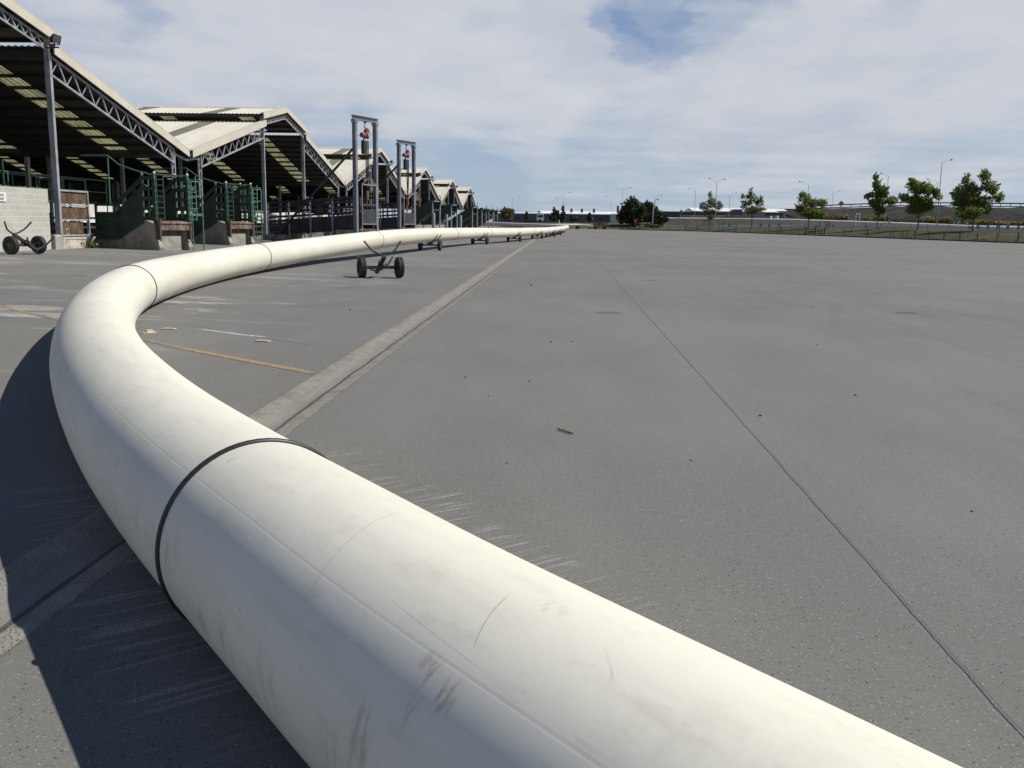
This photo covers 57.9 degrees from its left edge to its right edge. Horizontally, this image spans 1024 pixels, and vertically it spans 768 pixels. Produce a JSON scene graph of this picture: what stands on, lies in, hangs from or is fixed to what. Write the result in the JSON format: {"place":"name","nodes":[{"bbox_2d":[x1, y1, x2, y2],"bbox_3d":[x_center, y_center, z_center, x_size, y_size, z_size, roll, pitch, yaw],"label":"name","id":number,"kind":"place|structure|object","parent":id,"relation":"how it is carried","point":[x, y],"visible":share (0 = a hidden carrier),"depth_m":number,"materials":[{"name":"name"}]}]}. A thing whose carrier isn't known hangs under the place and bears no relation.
{"place":"outdoors","nodes":[
{"label":"outdoors","id":0,"kind":"place"},
{"bbox_2d":[0,226,536,567],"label":"yard","id":1,"kind":"structure","parent":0,"point":[301,315],"depth_m":13.63,"materials":[{"name":"concrete"}]},
{"bbox_2d":[0,160,29,187],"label":"pen fence","id":2,"kind":"object","parent":1,"relation":"on","point":[3,178],"visible":0.21,"depth_m":34.05,"materials":[{"name":"green metal"}]},
{"bbox_2d":[0,186,51,251],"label":"block wall","id":3,"kind":"structure","parent":1,"relation":"on","point":[21,208],"depth_m":32.61,"materials":[{"name":"concrete"}]},
{"bbox_2d":[0,192,5,200],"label":"notice board","id":4,"kind":"object","parent":3,"relation":"attached to","point":[2,196],"visible":1,"depth_m":31.20,"materials":[{"name":"white paint"}]},
{"bbox_2d":[2,221,53,253],"bbox_3d":[-15.889,-4.787,30.299,1.219,1.059,1.264,5,10,20],"label":"pipe dolly","id":5,"kind":"object","parent":1,"relation":"on","point":[35,244],"visible":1,"depth_m":30.27,"materials":[{"name":"black paint"}]},
{"bbox_2d":[0,170,108,236],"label":"raised walkway","id":6,"kind":"structure","parent":1,"relation":"on","point":[36,176],"depth_m":40.11,"materials":[{"name":"green paint"}]},
{"bbox_2d":[51,234,62,248],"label":"post plinth","id":7,"kind":"structure","parent":1,"relation":"on","point":[57,242],"depth_m":34.52,"materials":[{"name":"concrete"}]},
{"bbox_2d":[63,236,94,248],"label":"sill wall","id":8,"kind":"structure","parent":1,"relation":"on","point":[72,242],"depth_m":36.03,"materials":[{"name":"beige concrete"}]},
{"bbox_2d":[50,223,107,232],"bbox_3d":[-28.450,-9.060,52.666,22.060,1.400,0.060,1,10,3],"label":"pen fence","id":9,"kind":"object","parent":1,"relation":"on","point":[84,231],"depth_m":52.50,"materials":[{"name":"metal"}]},
{"bbox_2d":[49,212,115,236],"bbox_3d":[-20.983,-8.804,51.835,0.060,1.400,23.060,1,10,3],"label":"pen fence","id":10,"kind":"object","parent":1,"relation":"on","point":[51,217],"visible":0.06,"depth_m":45.25,"materials":[{"name":"green metal"}]},
{"bbox_2d":[48,203,121,222],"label":"stock building","id":11,"kind":"structure","parent":1,"relation":"on","point":[99,209],"depth_m":119.67,"materials":[{"name":"metal"}]},
{"bbox_2d":[80,239,101,247],"bbox_3d":[-16.588,-5.599,36.606,0.493,0.509,1.519,1,10,3],"label":"weed clump","id":12,"kind":"object","parent":1,"relation":"on","point":[91,245],"visible":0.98,"depth_m":36.58,"materials":[{"name":"green plant"}]},
{"bbox_2d":[0,0,190,248],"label":"cattle shed","id":13,"kind":"structure","parent":1,"relation":"on","point":[55,103],"depth_m":39.71,"materials":[{"name":"metal"}]},
{"bbox_2d":[45,33,61,48],"bbox_3d":[-16.624,-12.427,33.538,0.553,0.522,0.340,-6,12,-33],"label":"floodlight","id":14,"kind":"object","parent":13,"relation":"attached to","point":[55,38],"visible":1,"depth_m":33.52,"materials":[{"name":"metal"}]},
{"bbox_2d":[60,189,90,235],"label":"steel gate","id":15,"kind":"structure","parent":13,"relation":"attached to","point":[72,227],"depth_m":36.09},
{"bbox_2d":[80,155,204,249],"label":"loading ramp","id":16,"kind":"structure","parent":1,"relation":"on","point":[159,226],"depth_m":37.81,"materials":[{"name":"green metal"}]},
{"bbox_2d":[142,329,155,333],"bbox_3d":[-4.962,-0.721,12.669,0.085,0.045,0.210,9,13,40],"label":"scrap","id":17,"kind":"object","parent":1,"relation":"on","point":[148,331],"visible":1,"depth_m":12.64,"materials":[{"name":"cardboard"}]},
{"bbox_2d":[0,305,315,372],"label":"painted line","id":18,"kind":"object","parent":1,"relation":"on","point":[232,357],"visible":0.71,"depth_m":11.03,"materials":[{"name":"yellow paint"}]},
{"bbox_2d":[50,222,285,231],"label":"pen fence","id":19,"kind":"object","parent":1,"relation":"on","point":[114,228],"visible":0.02,"depth_m":70.55,"materials":[{"name":"metal"}]},
{"bbox_2d":[0,105,344,236],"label":"cattle shed","id":20,"kind":"structure","parent":1,"relation":"on","point":[221,144],"depth_m":71.07,"materials":[{"name":"metal"}]},
{"bbox_2d":[0,147,406,222],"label":"cattle shed","id":21,"kind":"structure","parent":1,"relation":"on","point":[334,156],"depth_m":101.13,"materials":[{"name":"metal"}]},
{"bbox_2d":[164,168,262,244],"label":"loading ramp","id":22,"kind":"structure","parent":1,"relation":"on","point":[228,224],"depth_m":46.42,"materials":[{"name":"metal"}]},
{"bbox_2d":[194,208,262,222],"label":"stock building","id":23,"kind":"structure","parent":1,"relation":"on","point":[259,213],"depth_m":186.30,"materials":[{"name":"metal"}]},
{"bbox_2d":[243,217,313,236],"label":"pen fence","id":24,"kind":"object","parent":1,"relation":"on","point":[256,231],"visible":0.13,"depth_m":65.12,"materials":[{"name":"green metal"}]},
{"bbox_2d":[157,167,439,224],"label":"cattle shed","id":25,"kind":"structure","parent":1,"relation":"on","point":[426,190],"depth_m":128.54,"materials":[{"name":"metal"}]},
{"bbox_2d":[269,212,336,219],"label":"stock building","id":26,"kind":"structure","parent":1,"relation":"on","point":[277,214],"depth_m":207.54,"materials":[{"name":"metal"}]},
{"bbox_2d":[263,196,376,240],"bbox_3d":[-11.883,-9.953,56.971,7.220,3.170,2.360,6,11,27],"label":"timber race","id":27,"kind":"object","parent":1,"relation":"on","point":[338,225],"visible":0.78,"depth_m":56.33,"materials":[{"name":"wood"}]},
{"bbox_2d":[274,115,378,237],"bbox_3d":[-11.353,-12.272,56.431,6.298,7.550,2.500,6,11,27],"label":"hoist gantry","id":28,"kind":"object","parent":1,"relation":"on","point":[355,119],"visible":0.79,"depth_m":54.64,"materials":[{"name":"grey metal"}]},
{"bbox_2d":[358,121,374,206],"bbox_3d":[-8.699,-13.016,54.864,0.416,4.970,1.958,6,11,27],"label":"chain hoist","id":29,"kind":"object","parent":28,"relation":"hanging from","point":[365,134],"visible":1,"depth_m":54.80,"materials":[{"name":"metal"}]},
{"bbox_2d":[361,178,376,224],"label":"lift gate","id":30,"kind":"structure","parent":28,"relation":"hanging from","point":[369,216],"depth_m":55.34,"materials":[{"name":"grey metal"}]},
{"bbox_2d":[246,179,461,224],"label":"cattle shed","id":31,"kind":"structure","parent":1,"relation":"on","point":[446,193],"depth_m":159.88,"materials":[{"name":"metal"}]},
{"bbox_2d":[324,202,413,235],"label":"timber race","id":32,"kind":"object","parent":1,"relation":"on","point":[388,223],"visible":0.31,"depth_m":71.00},
{"bbox_2d":[334,140,416,234],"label":"hoist gantry","id":33,"kind":"object","parent":1,"relation":"on","point":[399,143],"visible":0.8,"depth_m":70.27,"materials":[{"name":"metal"}]},
{"bbox_2d":[401,144,412,210],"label":"chain hoist","id":34,"kind":"object","parent":33,"relation":"hanging from","point":[406,154],"visible":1,"depth_m":70.51,"materials":[{"name":"black metal"}]},
{"bbox_2d":[403,188,414,224],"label":"lift gate","id":35,"kind":"structure","parent":33,"relation":"hanging from","point":[409,218],"depth_m":71.12,"materials":[{"name":"grey metal"}]},
{"bbox_2d":[357,240,404,277],"bbox_3d":[-3.758,-3.554,26.287,1.264,1.054,1.220,-3,11,-21],"label":"pipe dolly","id":36,"kind":"object","parent":1,"relation":"on","point":[398,267],"visible":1,"depth_m":26.13,"materials":[{"name":"black paint"}]},
{"bbox_2d":[306,187,475,216],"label":"cattle shed","id":37,"kind":"structure","parent":1,"relation":"on","point":[467,199],"depth_m":193.50,"materials":[{"name":"metal"}]},
{"bbox_2d":[416,195,440,227],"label":"stock ramp","id":38,"kind":"structure","parent":1,"relation":"on","point":[426,210],"depth_m":91.60,"materials":[{"name":"metal"}]},
{"bbox_2d":[418,235,441,250],"bbox_3d":[-4.516,-7.807,50.994,1.264,0.869,1.120,2,10,6],"label":"pipe dolly","id":39,"kind":"object","parent":1,"relation":"on","point":[438,245],"visible":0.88,"depth_m":50.89,"materials":[{"name":"black paint"}]},
{"bbox_2d":[416,225,444,227],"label":"dock wall","id":40,"kind":"structure","parent":1,"relation":"on","point":[428,226],"depth_m":95.53,"materials":[{"name":"concrete"}]},
{"bbox_2d":[432,213,434,227],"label":"bollard post","id":41,"kind":"object","parent":1,"relation":"on","point":[433,220],"visible":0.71,"depth_m":86.98,"materials":[{"name":"grey metal"}]},
{"bbox_2d":[421,201,457,227],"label":"stock ramp","id":42,"kind":"structure","parent":1,"relation":"on","point":[450,210],"depth_m":111.58,"materials":[{"name":"metal"}]},
{"bbox_2d":[445,214,447,227],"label":"bollard post","id":43,"kind":"object","parent":1,"relation":"on","point":[446,220],"visible":0.71,"depth_m":94.85,"materials":[{"name":"grey metal"}]},
{"bbox_2d":[459,215,461,227],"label":"bollard post","id":44,"kind":"object","parent":1,"relation":"on","point":[460,221],"visible":0.71,"depth_m":101.71,"materials":[{"name":"grey metal"}]},
{"bbox_2d":[448,204,477,227],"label":"stock ramp","id":45,"kind":"structure","parent":1,"relation":"on","point":[469,212],"depth_m":127.25,"materials":[{"name":"metal"}]},
{"bbox_2d":[458,206,486,227],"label":"stock ramp","id":46,"kind":"structure","parent":1,"relation":"on","point":[482,212],"depth_m":142.07,"materials":[{"name":"metal"}]},
{"bbox_2d":[471,233,488,244],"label":"pipe dolly","id":47,"kind":"object","parent":1,"relation":"on","point":[486,240],"visible":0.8,"depth_m":68.46,"materials":[{"name":"black paint"}]},
{"bbox_2d":[467,206,492,227],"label":"stock ramp","id":48,"kind":"structure","parent":1,"relation":"on","point":[489,212],"depth_m":156.84,"materials":[{"name":"metal"}]},
{"bbox_2d":[474,207,497,227],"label":"stock ramp","id":49,"kind":"structure","parent":1,"relation":"on","point":[495,213],"depth_m":168.66,"materials":[{"name":"metal"}]},
{"bbox_2d":[49,220,962,767],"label":"pipeline","id":50,"kind":"object","parent":1,"relation":"on","point":[333,614],"visible":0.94,"depth_m":2.28,"materials":[{"name":"white metal"}]},
{"bbox_2d":[507,232,521,241],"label":"pipe dolly","id":51,"kind":"object","parent":1,"relation":"on","point":[519,238],"visible":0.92,"depth_m":82.52,"materials":[{"name":"black paint"}]},
{"bbox_2d":[531,231,542,238],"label":"pipe dolly","id":52,"kind":"object","parent":1,"relation":"on","point":[541,236],"visible":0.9,"depth_m":101.02,"materials":[{"name":"black paint"}]},
{"bbox_2d":[0,229,1023,767],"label":"yard","id":53,"kind":"structure","parent":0,"point":[820,529],"depth_m":5.99,"materials":[{"name":"concrete"}]},
{"bbox_2d":[0,234,543,658],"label":"drain channel","id":54,"kind":"object","parent":53,"relation":"on","point":[44,582],"visible":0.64,"depth_m":4.64,"materials":[{"name":"concrete"}]},
{"bbox_2d":[496,224,592,228],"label":"pipeline","id":55,"kind":"object","parent":53,"relation":"on","point":[578,225],"visible":0.36,"depth_m":237.59,"materials":[{"name":"white metal"}]},
{"bbox_2d":[593,221,607,228],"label":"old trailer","id":56,"kind":"object","parent":53,"relation":"on","point":[595,226],"visible":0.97,"depth_m":237.82,"materials":[{"name":"metal"}]},
{"bbox_2d":[618,229,1023,243],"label":"yard edging","id":57,"kind":"object","parent":53,"relation":"on","point":[844,236],"visible":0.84,"depth_m":153.64,"materials":[{"name":"grey concrete"}]},
{"bbox_2d":[0,0,1023,221],"label":"sky","id":58,"kind":"structure","parent":0,"point":[538,102],"materials":[{"name":"blue"}]},
{"bbox_2d":[482,223,657,228],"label":"grass strip","id":59,"kind":"object","parent":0,"point":[614,225],"depth_m":257.20,"materials":[{"name":"green plant"}]},
{"bbox_2d":[498,206,515,221],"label":"bronze tree","id":60,"kind":"object","parent":59,"relation":"on","point":[505,213],"visible":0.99,"depth_m":294.37,"materials":[{"name":"brown plant"}]},
{"bbox_2d":[524,211,528,222],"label":"shrub","id":61,"kind":"object","parent":59,"relation":"on","point":[526,217],"visible":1,"depth_m":263.68,"materials":[{"name":"green plant"}]},
{"bbox_2d":[548,207,559,220],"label":"shrub","id":62,"kind":"object","parent":59,"relation":"on","point":[555,214],"visible":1,"depth_m":262.86,"materials":[{"name":"green plant"}]},
{"bbox_2d":[557,206,565,223],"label":"shrub","id":63,"kind":"object","parent":59,"relation":"on","point":[561,217],"visible":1,"depth_m":263.13,"materials":[{"name":"green plant"}]},
{"bbox_2d":[569,215,577,223],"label":"shrub","id":64,"kind":"object","parent":59,"relation":"on","point":[572,218],"visible":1,"depth_m":263.05,"materials":[{"name":"green plant"}]},
{"bbox_2d":[586,212,592,223],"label":"shrub","id":65,"kind":"object","parent":59,"relation":"on","point":[589,218],"visible":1,"depth_m":262.63,"materials":[{"name":"green plant"}]},
{"bbox_2d":[616,195,647,224],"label":"evergreen tree","id":66,"kind":"object","parent":59,"relation":"on","point":[631,209],"visible":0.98,"depth_m":254.76,"materials":[{"name":"green plant"}]},
{"bbox_2d":[640,200,658,223],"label":"evergreen tree","id":67,"kind":"object","parent":59,"relation":"on","point":[649,205],"visible":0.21,"depth_m":258.13,"materials":[{"name":"green plant"}]},
{"bbox_2d":[730,209,742,215],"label":"warehouse","id":68,"kind":"structure","parent":0,"point":[736,211],"depth_m":328.97,"materials":[{"name":"blue metal"}]},
{"bbox_2d":[623,227,1023,241],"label":"verge","id":69,"kind":"structure","parent":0,"point":[1002,235],"depth_m":157.22,"materials":[{"name":"green plant"}]},
{"bbox_2d":[629,219,640,228],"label":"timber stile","id":70,"kind":"object","parent":69,"relation":"on","point":[635,221],"visible":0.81,"depth_m":237.39,"materials":[{"name":"orange wood"}]},
{"bbox_2d":[644,224,661,227],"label":"shrub","id":71,"kind":"object","parent":69,"relation":"on","point":[652,226],"visible":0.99,"depth_m":243.29,"materials":[{"name":"green plant"}]},
{"bbox_2d":[645,208,668,225],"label":"evergreen tree","id":72,"kind":"object","parent":69,"relation":"on","point":[657,217],"visible":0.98,"depth_m":251.68,"materials":[{"name":"green plant"}]},
{"bbox_2d":[699,191,723,226],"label":"young tree","id":73,"kind":"object","parent":69,"relation":"on","point":[710,211],"visible":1,"depth_m":224.86,"materials":[{"name":"green plant"}]},
{"bbox_2d":[709,178,725,227],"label":"street lamp","id":74,"kind":"object","parent":69,"relation":"on","point":[715,203],"visible":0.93,"depth_m":223.64,"materials":[{"name":"metal"}]},
{"bbox_2d":[740,187,766,227],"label":"young tree","id":75,"kind":"object","parent":69,"relation":"on","point":[752,209],"visible":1,"depth_m":207.10,"materials":[{"name":"green plant"}]},
{"bbox_2d":[794,190,828,228],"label":"young tree","id":76,"kind":"object","parent":69,"relation":"on","point":[805,210],"visible":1,"depth_m":186.53,"materials":[{"name":"green plant"}]},
{"bbox_2d":[805,227,824,234],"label":"field gate","id":77,"kind":"structure","parent":69,"relation":"on","point":[814,231],"depth_m":168.18,"materials":[{"name":"grey metal"}]},
{"bbox_2d":[656,229,1023,241],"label":"verge weeds","id":78,"kind":"object","parent":69,"relation":"on","point":[886,236],"visible":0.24,"depth_m":145.66,"materials":[{"name":"green plant"}]},
{"bbox_2d":[669,222,1023,237],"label":"security fence","id":79,"kind":"object","parent":69,"relation":"on","point":[878,230],"visible":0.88,"depth_m":152.62,"materials":[{"name":"metal"}]},
{"bbox_2d":[685,225,1023,241],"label":"wire fence","id":80,"kind":"object","parent":69,"relation":"on","point":[781,228],"visible":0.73,"depth_m":146.76,"materials":[{"name":"grey metal"}]},
{"bbox_2d":[863,171,897,229],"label":"young tree","id":81,"kind":"object","parent":69,"relation":"on","point":[877,203],"visible":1,"depth_m":167.33,"materials":[{"name":"green plant"}]},
{"bbox_2d":[897,177,942,229],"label":"young tree","id":82,"kind":"object","parent":69,"relation":"on","point":[918,205],"visible":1,"depth_m":157.97,"materials":[{"name":"green plant"}]},
{"bbox_2d":[936,159,951,228],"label":"street lamp","id":83,"kind":"object","parent":69,"relation":"on","point":[938,201],"visible":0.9,"depth_m":164.94,"materials":[{"name":"metal"}]},
{"bbox_2d":[949,168,1004,230],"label":"young tree","id":84,"kind":"object","parent":69,"relation":"on","point":[968,202],"visible":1,"depth_m":146.90,"materials":[{"name":"green plant"}]},
{"bbox_2d":[661,219,1022,228],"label":"bank","id":85,"kind":"structure","parent":0,"point":[692,222],"depth_m":237.85,"materials":[{"name":"green plant"}]},
{"bbox_2d":[707,215,745,218],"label":"shrub","id":86,"kind":"object","parent":85,"relation":"on","point":[723,216],"visible":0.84,"depth_m":259.13,"materials":[{"name":"green plant"}]},
{"bbox_2d":[668,217,1023,227],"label":"ramp kerb","id":87,"kind":"structure","parent":85,"relation":"on","point":[846,221],"depth_m":210.21,"materials":[{"name":"concrete"}]},
{"bbox_2d":[679,215,706,217],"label":"shrub","id":88,"kind":"object","parent":87,"relation":"on","point":[691,216],"visible":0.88,"depth_m":272.19,"materials":[{"name":"green plant"}]},
{"bbox_2d":[807,214,826,219],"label":"shrub","id":89,"kind":"object","parent":87,"relation":"on","point":[818,218],"visible":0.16,"depth_m":225.28,"materials":[{"name":"green plant"}]},
{"bbox_2d":[662,226,1023,229],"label":"road","id":90,"kind":"structure","parent":0,"point":[850,227],"depth_m":191.69,"materials":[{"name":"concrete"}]},
{"bbox_2d":[720,225,1014,227],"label":"road kerb","id":91,"kind":"structure","parent":90,"relation":"on","point":[856,225],"depth_m":197.17,"materials":[{"name":"concrete"}]},
{"bbox_2d":[778,206,1023,228],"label":"embankment","id":92,"kind":"structure","parent":0,"point":[1014,214],"depth_m":225.59,"materials":[{"name":"green plant"}]},
{"bbox_2d":[824,214,850,220],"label":"shrub","id":93,"kind":"object","parent":92,"relation":"on","point":[838,217],"visible":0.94,"depth_m":219.36,"materials":[{"name":"green plant"}]},
{"bbox_2d":[677,215,1023,227],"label":"ground cover","id":94,"kind":"object","parent":92,"relation":"on","point":[910,221],"visible":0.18,"depth_m":209.22,"materials":[{"name":"green plant"}]},
{"bbox_2d":[861,215,891,221],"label":"shrub","id":95,"kind":"object","parent":92,"relation":"on","point":[880,218],"visible":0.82,"depth_m":208.46,"materials":[{"name":"green plant"}]},
{"bbox_2d":[811,202,1023,208],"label":"guard rail","id":96,"kind":"object","parent":92,"relation":"on","point":[860,204],"visible":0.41,"depth_m":244.66,"materials":[{"name":"metal"}]},
{"bbox_2d":[922,216,952,223],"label":"shrub","id":97,"kind":"object","parent":92,"relation":"on","point":[947,219],"visible":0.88,"depth_m":194.94,"materials":[{"name":"green plant"}]},
{"bbox_2d":[974,219,1001,225],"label":"shrub","id":98,"kind":"object","parent":92,"relation":"on","point":[984,222],"visible":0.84,"depth_m":185.06,"materials":[{"name":"green plant"}]},
{"bbox_2d":[995,220,1023,225],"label":"shrub","id":99,"kind":"object","parent":92,"relation":"on","point":[1004,223],"visible":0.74,"depth_m":181.27,"materials":[{"name":"green plant"}]},
{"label":"earth strip","id":100,"kind":"structure","parent":0,"visible":0},
{"bbox_2d":[496,226,627,229],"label":"scrub","id":101,"kind":"object","parent":100,"relation":"on","point":[572,227],"visible":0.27,"depth_m":244.47,"materials":[{"name":"green plant"}]},
{"bbox_3d":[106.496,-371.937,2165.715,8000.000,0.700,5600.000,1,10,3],"label":"land","id":102,"kind":"structure","parent":0,"visible":0},
{"bbox_2d":[493,212,540,222],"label":"warehouse","id":103,"kind":"structure","parent":102,"relation":"on","point":[517,217],"depth_m":374.47,"materials":[{"name":"blue metal"}]},
{"bbox_2d":[527,213,543,221],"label":"parked truck","id":104,"kind":"object","parent":102,"relation":"on","point":[539,217],"visible":0.88,"depth_m":323.62,"materials":[{"name":"white paint"}]},
{"bbox_2d":[540,206,620,222],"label":"warehouse","id":105,"kind":"structure","parent":102,"relation":"on","point":[581,215],"depth_m":344.01,"materials":[{"name":"blue metal"}]},
{"bbox_2d":[609,214,618,222],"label":"warehouse","id":106,"kind":"structure","parent":102,"relation":"on","point":[613,218],"depth_m":333.41,"materials":[{"name":"grey metal"}]},
{"bbox_2d":[659,211,698,217],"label":"warehouse","id":107,"kind":"structure","parent":102,"relation":"on","point":[673,214],"depth_m":322.20,"materials":[{"name":"grey metal"}]},
{"bbox_2d":[684,208,787,218],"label":"warehouse","id":108,"kind":"structure","parent":102,"relation":"on","point":[767,212],"depth_m":335.98,"materials":[{"name":"white metal"}]}
]}

